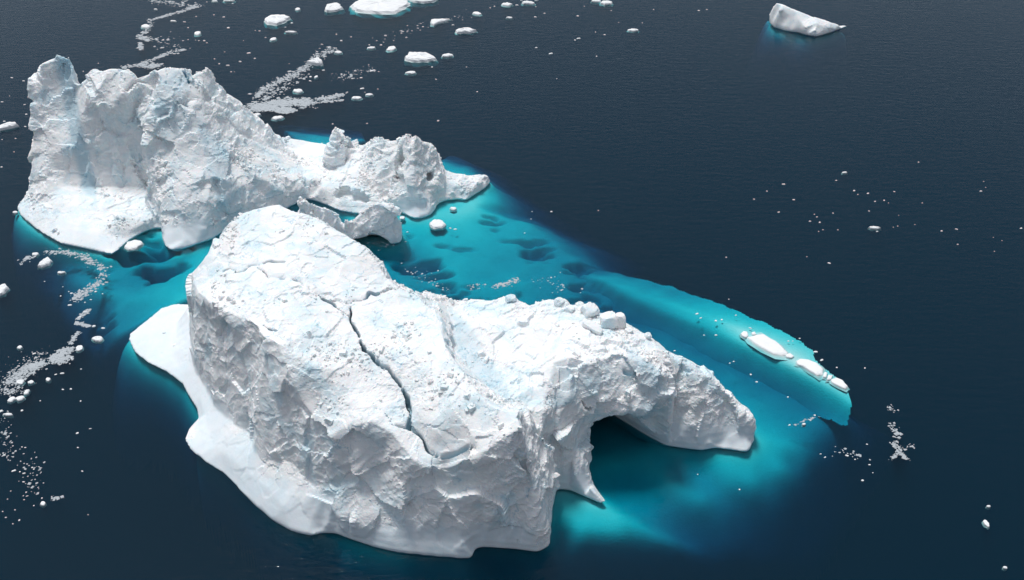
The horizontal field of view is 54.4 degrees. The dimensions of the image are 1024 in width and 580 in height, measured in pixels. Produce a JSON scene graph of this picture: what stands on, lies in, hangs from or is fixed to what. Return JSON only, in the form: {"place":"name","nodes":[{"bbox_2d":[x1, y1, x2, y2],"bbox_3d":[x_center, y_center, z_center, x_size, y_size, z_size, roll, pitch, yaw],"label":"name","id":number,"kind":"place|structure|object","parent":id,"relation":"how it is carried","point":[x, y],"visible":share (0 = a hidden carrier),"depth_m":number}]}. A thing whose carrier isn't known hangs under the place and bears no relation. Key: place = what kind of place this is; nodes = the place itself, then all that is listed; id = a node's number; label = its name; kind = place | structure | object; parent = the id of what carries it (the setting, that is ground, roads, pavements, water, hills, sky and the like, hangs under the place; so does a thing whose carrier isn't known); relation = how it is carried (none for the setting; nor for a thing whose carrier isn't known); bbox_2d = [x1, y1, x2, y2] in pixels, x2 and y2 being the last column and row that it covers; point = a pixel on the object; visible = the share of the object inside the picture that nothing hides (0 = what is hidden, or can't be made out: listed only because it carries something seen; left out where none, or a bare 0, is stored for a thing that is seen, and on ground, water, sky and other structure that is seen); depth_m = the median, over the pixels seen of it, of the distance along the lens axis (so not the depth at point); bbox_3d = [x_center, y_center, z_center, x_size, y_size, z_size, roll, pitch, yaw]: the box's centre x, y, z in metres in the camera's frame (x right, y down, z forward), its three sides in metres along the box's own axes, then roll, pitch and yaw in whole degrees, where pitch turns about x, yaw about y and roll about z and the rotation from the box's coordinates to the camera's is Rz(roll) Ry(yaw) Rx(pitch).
{"place":"outdoors","nodes":[
{"label":"outdoors","id":0,"kind":"place"},
{"bbox_2d":[0,0,1023,575],"bbox_3d":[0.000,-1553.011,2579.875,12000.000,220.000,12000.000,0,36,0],"label":"sea water","id":1,"kind":"structure","parent":0,"point":[674,142],"depth_m":794.87},
{"bbox_2d":[0,283,10,297],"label":"ice floe","id":2,"kind":"object","parent":1,"relation":"on","point":[4,289],"visible":1,"depth_m":254.30},
{"bbox_2d":[3,413,13,417],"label":"ice floe","id":3,"kind":"object","parent":1,"relation":"on","point":[8,415],"visible":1,"depth_m":217.50},
{"bbox_2d":[0,122,19,131],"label":"ice floe","id":4,"kind":"object","parent":1,"relation":"on","point":[7,126],"visible":1,"depth_m":328.33},
{"bbox_2d":[7,397,15,403],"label":"ice floe","id":5,"kind":"object","parent":1,"relation":"on","point":[10,400],"visible":1,"depth_m":221.23},
{"bbox_2d":[15,396,25,402],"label":"ice floe","id":6,"kind":"object","parent":1,"relation":"on","point":[19,399],"visible":1,"depth_m":221.57},
{"bbox_2d":[16,380,25,385],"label":"ice floe","id":7,"kind":"object","parent":1,"relation":"on","point":[21,382],"visible":1,"depth_m":226.00},
{"bbox_2d":[24,389,30,396],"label":"ice floe","id":8,"kind":"object","parent":1,"relation":"on","point":[26,393],"visible":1,"depth_m":223.24},
{"bbox_2d":[28,380,34,385],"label":"ice floe","id":9,"kind":"object","parent":1,"relation":"on","point":[31,382],"visible":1,"depth_m":226.09},
{"bbox_2d":[32,252,39,257],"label":"ice floe","id":10,"kind":"object","parent":1,"relation":"on","point":[36,254],"visible":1,"depth_m":268.10},
{"bbox_2d":[0,331,81,500],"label":"brash ice","id":11,"kind":"structure","parent":1,"relation":"on","point":[58,358],"depth_m":230.16},
{"bbox_2d":[40,501,46,507],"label":"ice floe","id":12,"kind":"object","parent":1,"relation":"on","point":[43,504],"visible":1,"depth_m":196.77},
{"bbox_2d":[37,257,53,269],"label":"ice floe","id":13,"kind":"object","parent":1,"relation":"on","point":[45,263],"visible":1,"depth_m":263.97},
{"bbox_2d":[57,271,65,275],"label":"ice floe","id":14,"kind":"object","parent":1,"relation":"on","point":[61,273],"visible":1,"depth_m":261.19},
{"bbox_2d":[17,248,111,327],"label":"brash ice","id":15,"kind":"structure","parent":1,"relation":"on","point":[79,294],"depth_m":258.19},
{"bbox_2d":[76,345,83,352],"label":"ice floe","id":16,"kind":"object","parent":1,"relation":"on","point":[79,348],"visible":1,"depth_m":235.67},
{"bbox_2d":[91,336,103,343],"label":"ice floe","id":17,"kind":"object","parent":1,"relation":"on","point":[98,339],"visible":1,"depth_m":238.56},
{"bbox_2d":[124,240,143,251],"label":"ice floe","id":18,"kind":"object","parent":1,"relation":"on","point":[133,245],"visible":1,"depth_m":271.23},
{"bbox_2d":[141,24,150,29],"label":"ice floe","id":19,"kind":"object","parent":1,"relation":"on","point":[143,26],"visible":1,"depth_m":400.39},
{"bbox_2d":[120,0,201,68],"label":"brash ice","id":20,"kind":"structure","parent":1,"relation":"on","point":[142,64],"depth_m":389.68},
{"bbox_2d":[194,31,201,36],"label":"ice floe","id":21,"kind":"object","parent":1,"relation":"on","point":[197,33],"visible":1,"depth_m":394.33},
{"bbox_2d":[223,0,235,3],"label":"ice floe","id":22,"kind":"object","parent":1,"relation":"on","point":[229,1],"visible":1,"depth_m":424.44},
{"bbox_2d":[271,116,284,121],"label":"ice floe","id":23,"kind":"object","parent":1,"relation":"on","point":[277,118],"visible":1,"depth_m":334.00},
{"bbox_2d":[264,14,292,28],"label":"ice raft","id":24,"kind":"object","parent":1,"relation":"on","point":[277,21],"visible":1,"depth_m":404.47},
{"bbox_2d":[284,31,297,34],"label":"ice floe","id":25,"kind":"object","parent":1,"relation":"on","point":[290,32],"visible":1,"depth_m":395.76},
{"bbox_2d":[243,93,344,113],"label":"brash ice","id":26,"kind":"structure","parent":1,"relation":"on","point":[283,105],"depth_m":343.64},
{"bbox_2d":[293,89,303,94],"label":"ice floe","id":27,"kind":"object","parent":1,"relation":"on","point":[297,91],"visible":1,"depth_m":351.17},
{"bbox_2d":[306,57,323,69],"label":"ice raft","id":28,"kind":"object","parent":1,"relation":"on","point":[316,63],"visible":1,"depth_m":370.29},
{"bbox_2d":[11,55,646,413],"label":"iceberg","id":29,"kind":"object","parent":1,"relation":"on","point":[175,171],"visible":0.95,"depth_m":279.10},
{"bbox_2d":[324,3,344,15],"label":"ice raft","id":30,"kind":"object","parent":1,"relation":"on","point":[334,9],"visible":1,"depth_m":415.37},
{"bbox_2d":[334,50,342,54],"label":"ice floe","id":31,"kind":"object","parent":1,"relation":"on","point":[337,52],"visible":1,"depth_m":379.26},
{"bbox_2d":[296,196,410,261],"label":"iceberg","id":32,"kind":"object","parent":1,"relation":"on","point":[375,223],"visible":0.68,"depth_m":269.91},
{"bbox_2d":[351,96,362,100],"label":"ice floe","id":33,"kind":"object","parent":1,"relation":"on","point":[357,98],"visible":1,"depth_m":346.70},
{"bbox_2d":[248,17,471,100],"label":"brash ice","id":34,"kind":"structure","parent":1,"relation":"on","point":[288,75],"depth_m":361.14},
{"bbox_2d":[367,46,375,50],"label":"ice floe","id":35,"kind":"object","parent":1,"relation":"on","point":[370,48],"visible":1,"depth_m":382.93},
{"bbox_2d":[348,0,411,18],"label":"ice raft","id":36,"kind":"object","parent":1,"relation":"on","point":[385,9],"visible":1,"depth_m":415.61},
{"bbox_2d":[386,46,396,52],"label":"ice floe","id":37,"kind":"object","parent":1,"relation":"on","point":[391,49],"visible":1,"depth_m":381.92},
{"bbox_2d":[405,71,415,75],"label":"ice floe","id":38,"kind":"object","parent":1,"relation":"on","point":[412,73],"visible":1,"depth_m":363.97},
{"bbox_2d":[404,52,438,66],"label":"ice raft","id":39,"kind":"object","parent":1,"relation":"on","point":[415,59],"visible":1,"depth_m":373.38},
{"bbox_2d":[408,0,438,7],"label":"ice raft","id":40,"kind":"object","parent":1,"relation":"on","point":[421,3],"visible":0.95,"depth_m":423.44},
{"bbox_2d":[429,219,445,230],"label":"ice floe","id":41,"kind":"object","parent":1,"relation":"on","point":[436,225],"visible":1,"depth_m":279.64},
{"bbox_2d":[430,18,450,26],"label":"ice floe","id":42,"kind":"object","parent":1,"relation":"on","point":[435,22],"visible":1,"depth_m":404.37},
{"bbox_2d":[441,53,453,58],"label":"ice floe","id":43,"kind":"object","parent":1,"relation":"on","point":[447,56],"visible":1,"depth_m":376.63},
{"bbox_2d":[449,207,456,211],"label":"ice floe","id":44,"kind":"object","parent":1,"relation":"on","point":[452,209],"visible":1,"depth_m":287.05},
{"bbox_2d":[455,27,477,34],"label":"ice floe","id":45,"kind":"object","parent":1,"relation":"on","point":[465,31],"visible":1,"depth_m":395.60},
{"bbox_2d":[472,12,481,15],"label":"ice floe","id":46,"kind":"object","parent":1,"relation":"on","point":[476,14],"visible":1,"depth_m":412.01},
{"bbox_2d":[113,205,900,579],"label":"iceberg","id":47,"kind":"object","parent":1,"relation":"on","point":[301,397],"visible":0.98,"depth_m":200.12},
{"bbox_2d":[501,2,512,7],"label":"ice floe","id":48,"kind":"object","parent":1,"relation":"on","point":[507,5],"visible":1,"depth_m":420.45},
{"bbox_2d":[521,1,535,5],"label":"ice floe","id":49,"kind":"object","parent":1,"relation":"on","point":[527,3],"visible":1,"depth_m":421.92},
{"bbox_2d":[590,0,600,3],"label":"ice floe","id":50,"kind":"object","parent":1,"relation":"on","point":[595,2],"visible":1,"depth_m":423.72},
{"bbox_2d":[599,0,612,6],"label":"ice floe","id":51,"kind":"object","parent":1,"relation":"on","point":[606,3],"visible":1,"depth_m":421.62},
{"bbox_2d":[367,241,870,459],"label":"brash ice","id":52,"kind":"structure","parent":1,"relation":"on","point":[515,281],"depth_m":257.09},
{"bbox_2d":[627,29,638,32],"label":"ice floe","id":53,"kind":"object","parent":1,"relation":"on","point":[633,30],"visible":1,"depth_m":397.31},
{"bbox_2d":[580,270,851,425],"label":"drowned iceberg","id":54,"kind":"object","parent":1,"relation":"on","point":[765,353],"visible":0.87,"depth_m":243.17},
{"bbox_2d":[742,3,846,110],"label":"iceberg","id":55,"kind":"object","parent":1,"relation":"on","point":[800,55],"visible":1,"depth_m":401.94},
{"bbox_2d":[867,226,880,230],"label":"ice floe","id":56,"kind":"object","parent":1,"relation":"on","point":[873,228],"visible":1,"depth_m":278.71},
{"bbox_2d":[887,404,914,459],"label":"brash ice","id":57,"kind":"structure","parent":1,"relation":"on","point":[895,445],"depth_m":210.03},
{"bbox_2d":[982,520,989,529],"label":"ice floe","id":58,"kind":"object","parent":1,"relation":"on","point":[985,523],"visible":1,"depth_m":192.69},
{"bbox_2d":[0,220,1023,579],"label":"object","id":59,"kind":"structure","parent":0,"point":[176,550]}
]}

